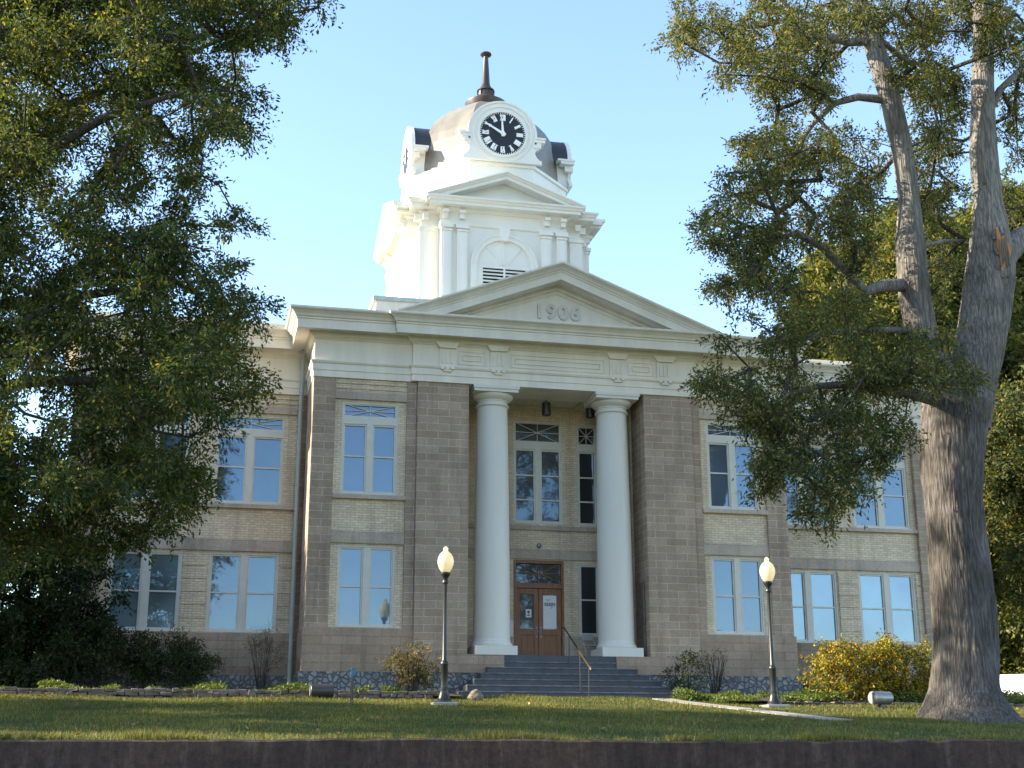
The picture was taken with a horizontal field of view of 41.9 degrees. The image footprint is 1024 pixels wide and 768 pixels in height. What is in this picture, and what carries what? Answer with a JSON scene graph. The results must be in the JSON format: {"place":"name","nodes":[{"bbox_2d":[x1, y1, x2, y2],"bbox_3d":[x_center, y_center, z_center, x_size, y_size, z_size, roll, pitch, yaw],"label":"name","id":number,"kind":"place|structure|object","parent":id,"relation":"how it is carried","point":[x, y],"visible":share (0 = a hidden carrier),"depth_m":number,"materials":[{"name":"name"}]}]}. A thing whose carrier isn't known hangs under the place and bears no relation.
{"place":"outdoors","nodes":[
{"label":"outdoors","id":0,"kind":"place"},
{"bbox_2d":[17,688,461,695],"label":"planting bed soil","id":1,"kind":"structure","parent":0,"point":[451,693],"depth_m":34.48,"materials":[{"name":"brown soil"}]},
{"bbox_2d":[0,515,138,687],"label":"yew tree","id":2,"kind":"object","parent":1,"relation":"on","point":[45,621],"visible":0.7,"depth_m":35.11,"materials":[{"name":"green plant"}]},
{"bbox_2d":[65,617,135,687],"bbox_3d":[-11.185,7.276,36.067,2.070,2.154,1.658,3,-16,-12],"label":"evergreen shrub","id":3,"kind":"object","parent":1,"relation":"on","point":[100,677],"visible":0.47,"depth_m":35.90,"materials":[{"name":"green plant"}]},
{"bbox_2d":[113,627,187,688],"bbox_3d":[-9.949,7.562,36.465,1.994,1.817,1.829,13,-20,-38],"label":"evergreen shrub","id":4,"kind":"object","parent":1,"relation":"on","point":[142,672],"visible":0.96,"depth_m":36.25,"materials":[{"name":"green plant"}]},
{"bbox_2d":[153,621,233,688],"bbox_3d":[-8.761,7.646,36.793,2.217,2.164,1.734,3,-16,-12],"label":"evergreen shrub","id":5,"kind":"object","parent":1,"relation":"on","point":[196,661],"visible":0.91,"depth_m":36.55,"materials":[{"name":"green plant"}]},
{"bbox_2d":[243,617,289,689],"bbox_3d":[-6.944,7.553,37.264,1.494,2.242,1.243,-2,-16,8],"label":"bare shrub","id":6,"kind":"object","parent":1,"relation":"on","point":[263,681],"visible":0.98,"depth_m":37.15,"materials":[{"name":"brown plant"}]},
{"bbox_2d":[374,637,440,690],"bbox_3d":[-2.712,7.538,35.498,1.851,1.577,1.513,3,-16,-12],"label":"autumn shrub","id":7,"kind":"object","parent":1,"relation":"on","point":[409,676],"visible":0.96,"depth_m":35.38,"materials":[{"name":"green plant"}]},
{"bbox_2d":[0,692,1023,741],"bbox_3d":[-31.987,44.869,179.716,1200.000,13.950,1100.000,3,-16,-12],"label":"lawn","id":8,"kind":"structure","parent":0,"point":[450,711],"depth_m":27.81,"materials":[{"name":"plant"}]},
{"bbox_2d":[0,403,28,534],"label":"young tree","id":9,"kind":"object","parent":8,"relation":"on","point":[18,462],"depth_m":41.01,"materials":[{"name":"green plant"}]},
{"bbox_2d":[0,0,344,592],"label":"oak tree","id":10,"kind":"object","parent":8,"relation":"on","point":[72,494],"visible":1,"depth_m":26.77,"materials":[{"name":"green plant"}]},
{"bbox_2d":[0,687,437,699],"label":"stone edging","id":11,"kind":"object","parent":8,"relation":"on","point":[162,692],"visible":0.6,"depth_m":32.77,"materials":[{"name":"grey stone"}]},
{"bbox_2d":[309,684,333,698],"bbox_3d":[-4.716,7.667,33.092,0.580,0.463,0.326,3,-16,-12],"label":"floodlight","id":12,"kind":"object","parent":8,"relation":"on","point":[321,690],"visible":0.85,"depth_m":32.99,"materials":[{"name":"grey metal"}]},
{"bbox_2d":[348,667,358,704],"bbox_3d":[-3.719,7.107,31.241,0.270,0.960,0.078,0,-16,-1],"label":"yard hydrant","id":13,"kind":"object","parent":8,"relation":"on","point":[352,673],"visible":0.94,"depth_m":31.24,"materials":[{"name":"grey metal"}]},
{"bbox_2d":[430,546,458,705],"bbox_3d":[-1.627,5.887,32.406,0.600,3.910,0.600,3,-16,-12],"label":"street lamp","id":14,"kind":"object","parent":8,"relation":"on","point":[445,561],"visible":0.99,"depth_m":32.34,"materials":[{"name":"metal"}]},
{"bbox_2d":[467,689,483,701],"bbox_3d":[-0.928,7.889,33.797,0.403,0.350,0.398,-13,-20,39],"label":"boulder","id":15,"kind":"object","parent":8,"relation":"on","point":[476,694],"visible":0.94,"depth_m":33.66,"materials":[{"name":"beige stone"}]},
{"bbox_2d":[53,51,932,697],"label":"courthouse","id":16,"kind":"structure","parent":8,"relation":"on","point":[485,391],"depth_m":40.18,"materials":[{"name":"brick"}]},
{"bbox_2d":[106,549,182,630],"bbox_3d":[-10.626,5.956,38.600,2.020,2.310,0.150,3,-16,-12],"label":"window","id":17,"kind":"structure","parent":16,"relation":"in","point":[155,601],"depth_m":38.64,"materials":[{"name":"glass"}]},
{"bbox_2d":[119,412,190,500],"bbox_3d":[-10.633,2.118,39.676,2.020,2.740,0.150,3,-16,-12],"label":"window","id":18,"kind":"structure","parent":16,"relation":"in","point":[170,442],"depth_m":39.92,"materials":[{"name":"glass"}]},
{"bbox_2d":[205,552,278,632],"bbox_3d":[-7.906,6.119,39.199,2.020,2.310,0.150,3,-16,-12],"label":"window","id":19,"kind":"structure","parent":16,"relation":"in","point":[242,588],"depth_m":39.22,"materials":[{"name":"glass"}]},
{"bbox_2d":[213,414,284,504],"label":"window","id":20,"kind":"structure","parent":16,"relation":"in","point":[255,473],"depth_m":40.29,"materials":[{"name":"glass"}]},
{"bbox_2d":[335,545,394,627],"bbox_3d":[-4.149,5.722,37.804,1.640,2.310,0.150,3,-16,-12],"label":"window","id":21,"kind":"structure","parent":16,"relation":"in","point":[365,573],"depth_m":37.82,"materials":[{"name":"glass"}]},
{"bbox_2d":[340,401,397,495],"bbox_3d":[-4.156,1.884,38.879,1.640,2.740,0.150,3,-16,-12],"label":"window","id":22,"kind":"structure","parent":16,"relation":"in","point":[369,437],"depth_m":38.89,"materials":[{"name":"glass"}]},
{"bbox_2d":[516,588,538,654],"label":"door","id":23,"kind":"structure","parent":16,"relation":"in","point":[527,641],"depth_m":40.90,"materials":[{"name":"brown wood"}]},
{"bbox_2d":[513,420,562,524],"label":"window","id":24,"kind":"structure","parent":16,"relation":"in","point":[537,445],"depth_m":42.24,"materials":[{"name":"glass"}]},
{"bbox_2d":[538,589,561,655],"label":"door","id":25,"kind":"structure","parent":16,"relation":"in","point":[549,600],"depth_m":41.05,"materials":[{"name":"brown wood"}]},
{"bbox_2d":[576,425,596,526],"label":"window","id":26,"kind":"structure","parent":16,"relation":"in","point":[586,448],"depth_m":42.59,"materials":[{"name":"glass"}]},
{"bbox_2d":[578,563,597,636],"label":"window","id":27,"kind":"structure","parent":16,"relation":"in","point":[587,573],"depth_m":41.52,"materials":[{"name":"glass"}]},
{"bbox_2d":[581,634,596,655],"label":"folding chair","id":28,"kind":"object","parent":16,"relation":"on","point":[587,637],"visible":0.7,"depth_m":40.62,"materials":[{"name":"paint"}]},
{"bbox_2d":[706,422,758,509],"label":"window","id":29,"kind":"structure","parent":16,"relation":"in","point":[722,455],"depth_m":41.26,"materials":[{"name":"glass"}]},
{"bbox_2d":[711,557,765,634],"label":"window","id":30,"kind":"structure","parent":16,"relation":"in","point":[737,583],"depth_m":40.24,"materials":[{"name":"glass"}]},
{"bbox_2d":[785,445,832,525],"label":"window","id":31,"kind":"structure","parent":16,"relation":"in","point":[788,495],"depth_m":43.99,"materials":[{"name":"glass"}]},
{"bbox_2d":[791,570,839,642],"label":"window","id":32,"kind":"structure","parent":16,"relation":"in","point":[814,593],"depth_m":43.12,"materials":[{"name":"glass"}]},
{"bbox_2d":[850,447,909,529],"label":"window","id":33,"kind":"structure","parent":16,"relation":"in","point":[895,515],"depth_m":44.67,"materials":[{"name":"glass"}]},
{"bbox_2d":[858,572,918,644],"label":"window","id":34,"kind":"structure","parent":16,"relation":"in","point":[887,600],"depth_m":43.69,"materials":[{"name":"glass"}]},
{"bbox_2d":[0,738,1023,767],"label":"retaining wall","id":35,"kind":"structure","parent":8,"relation":"on","point":[478,753],"depth_m":21.07,"materials":[{"name":"concrete"}]},
{"bbox_2d":[0,727,1023,759],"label":"wall top grass","id":36,"kind":"structure","parent":8,"relation":"on","point":[818,737],"depth_m":21.42,"materials":[{"name":"green plant"}]},
{"bbox_2d":[0,677,1023,703],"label":"ground cover","id":37,"kind":"object","parent":8,"relation":"on","point":[799,695],"visible":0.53,"depth_m":35.30,"materials":[{"name":"green plant"}]},
{"bbox_2d":[0,692,1023,737],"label":"fallen leaves","id":38,"kind":"object","parent":8,"relation":"on","point":[296,721],"visible":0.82,"depth_m":26.86,"materials":[{"name":"brown plant"}]},
{"bbox_2d":[562,627,591,695],"bbox_3d":[1.803,7.758,37.376,0.051,2.166,2.914,3,-16,-12],"label":"handrail","id":39,"kind":"object","parent":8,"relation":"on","point":[586,662],"visible":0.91,"depth_m":37.03,"materials":[{"name":"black metal"}]},
{"bbox_2d":[652,698,852,720],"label":"footpath","id":40,"kind":"structure","parent":8,"relation":"on","point":[767,711],"depth_m":32.03,"materials":[{"name":"concrete"}]},
{"bbox_2d":[760,557,789,707],"bbox_3d":[6.621,6.382,34.222,0.600,3.910,0.600,3,-16,-12],"label":"street lamp","id":41,"kind":"object","parent":8,"relation":"on","point":[767,571],"visible":0.98,"depth_m":34.16,"materials":[{"name":"metal"}]},
{"bbox_2d":[643,0,1023,722],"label":"oak tree","id":42,"kind":"object","parent":8,"relation":"on","point":[955,392],"visible":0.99,"depth_m":31.42,"materials":[{"name":"green plant"}]},
{"bbox_2d":[868,691,893,708],"bbox_3d":[9.402,8.077,34.083,0.580,0.463,0.326,7,-17,-24],"label":"floodlight","id":43,"kind":"object","parent":8,"relation":"on","point":[881,699],"visible":0.97,"depth_m":33.98,"materials":[{"name":"metal"}]},
{"bbox_2d":[771,190,1023,639],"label":"background tree","id":44,"kind":"object","parent":8,"relation":"on","point":[822,281],"visible":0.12,"depth_m":64.41,"materials":[{"name":"green plant"}]},
{"bbox_2d":[781,701,1023,706],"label":"stone edging","id":45,"kind":"object","parent":8,"relation":"on","point":[851,703],"visible":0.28,"depth_m":34.96,"materials":[{"name":"grey stone"}]},
{"bbox_2d":[947,171,1023,638],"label":"background tree","id":46,"kind":"object","parent":8,"relation":"on","point":[1019,262],"visible":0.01,"depth_m":73.32,"materials":[{"name":"green plant"}]},
{"bbox_2d":[983,365,1023,626],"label":"background tree","id":47,"kind":"object","parent":8,"relation":"on","point":[1003,474],"visible":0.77,"depth_m":56.80,"materials":[{"name":"green plant"}]},
{"bbox_2d":[999,618,1023,674],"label":"hedge","id":48,"kind":"object","parent":8,"relation":"on","point":[1011,662],"visible":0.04,"depth_m":94.39,"materials":[{"name":"green plant"}]},
{"bbox_2d":[0,0,1023,597],"label":"sky","id":49,"kind":"structure","parent":0,"point":[643,140],"materials":[{"name":"blue"}]},
{"bbox_2d":[702,693,1023,703],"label":"planting bed soil","id":50,"kind":"structure","parent":0,"point":[767,699],"depth_m":35.83,"materials":[{"name":"brown soil"}]},
{"bbox_2d":[659,648,713,690],"bbox_3d":[4.848,8.134,37.470,1.192,1.610,1.456,14,-21,-41],"label":"sparse shrub","id":51,"kind":"object","parent":50,"relation":"on","point":[691,659],"visible":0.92,"depth_m":37.33,"materials":[{"name":"green plant"}]},
{"bbox_2d":[690,646,737,693],"bbox_3d":[5.710,8.127,37.801,1.348,1.593,1.246,-5,-16,17],"label":"sparse shrub","id":52,"kind":"object","parent":50,"relation":"on","point":[716,690],"visible":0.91,"depth_m":37.72,"materials":[{"name":"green plant"}]},
{"bbox_2d":[795,628,932,702],"bbox_3d":[9.964,7.804,36.678,4.202,2.359,1.951,3,-16,-12],"label":"autumn hedge","id":53,"kind":"object","parent":50,"relation":"on","point":[840,663],"visible":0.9,"depth_m":36.36,"materials":[{"name":"yellow plant"}]},
{"bbox_2d":[1000,674,1023,695],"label":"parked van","id":54,"kind":"object","parent":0,"point":[1013,682],"depth_m":80.92,"materials":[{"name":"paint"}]}
]}

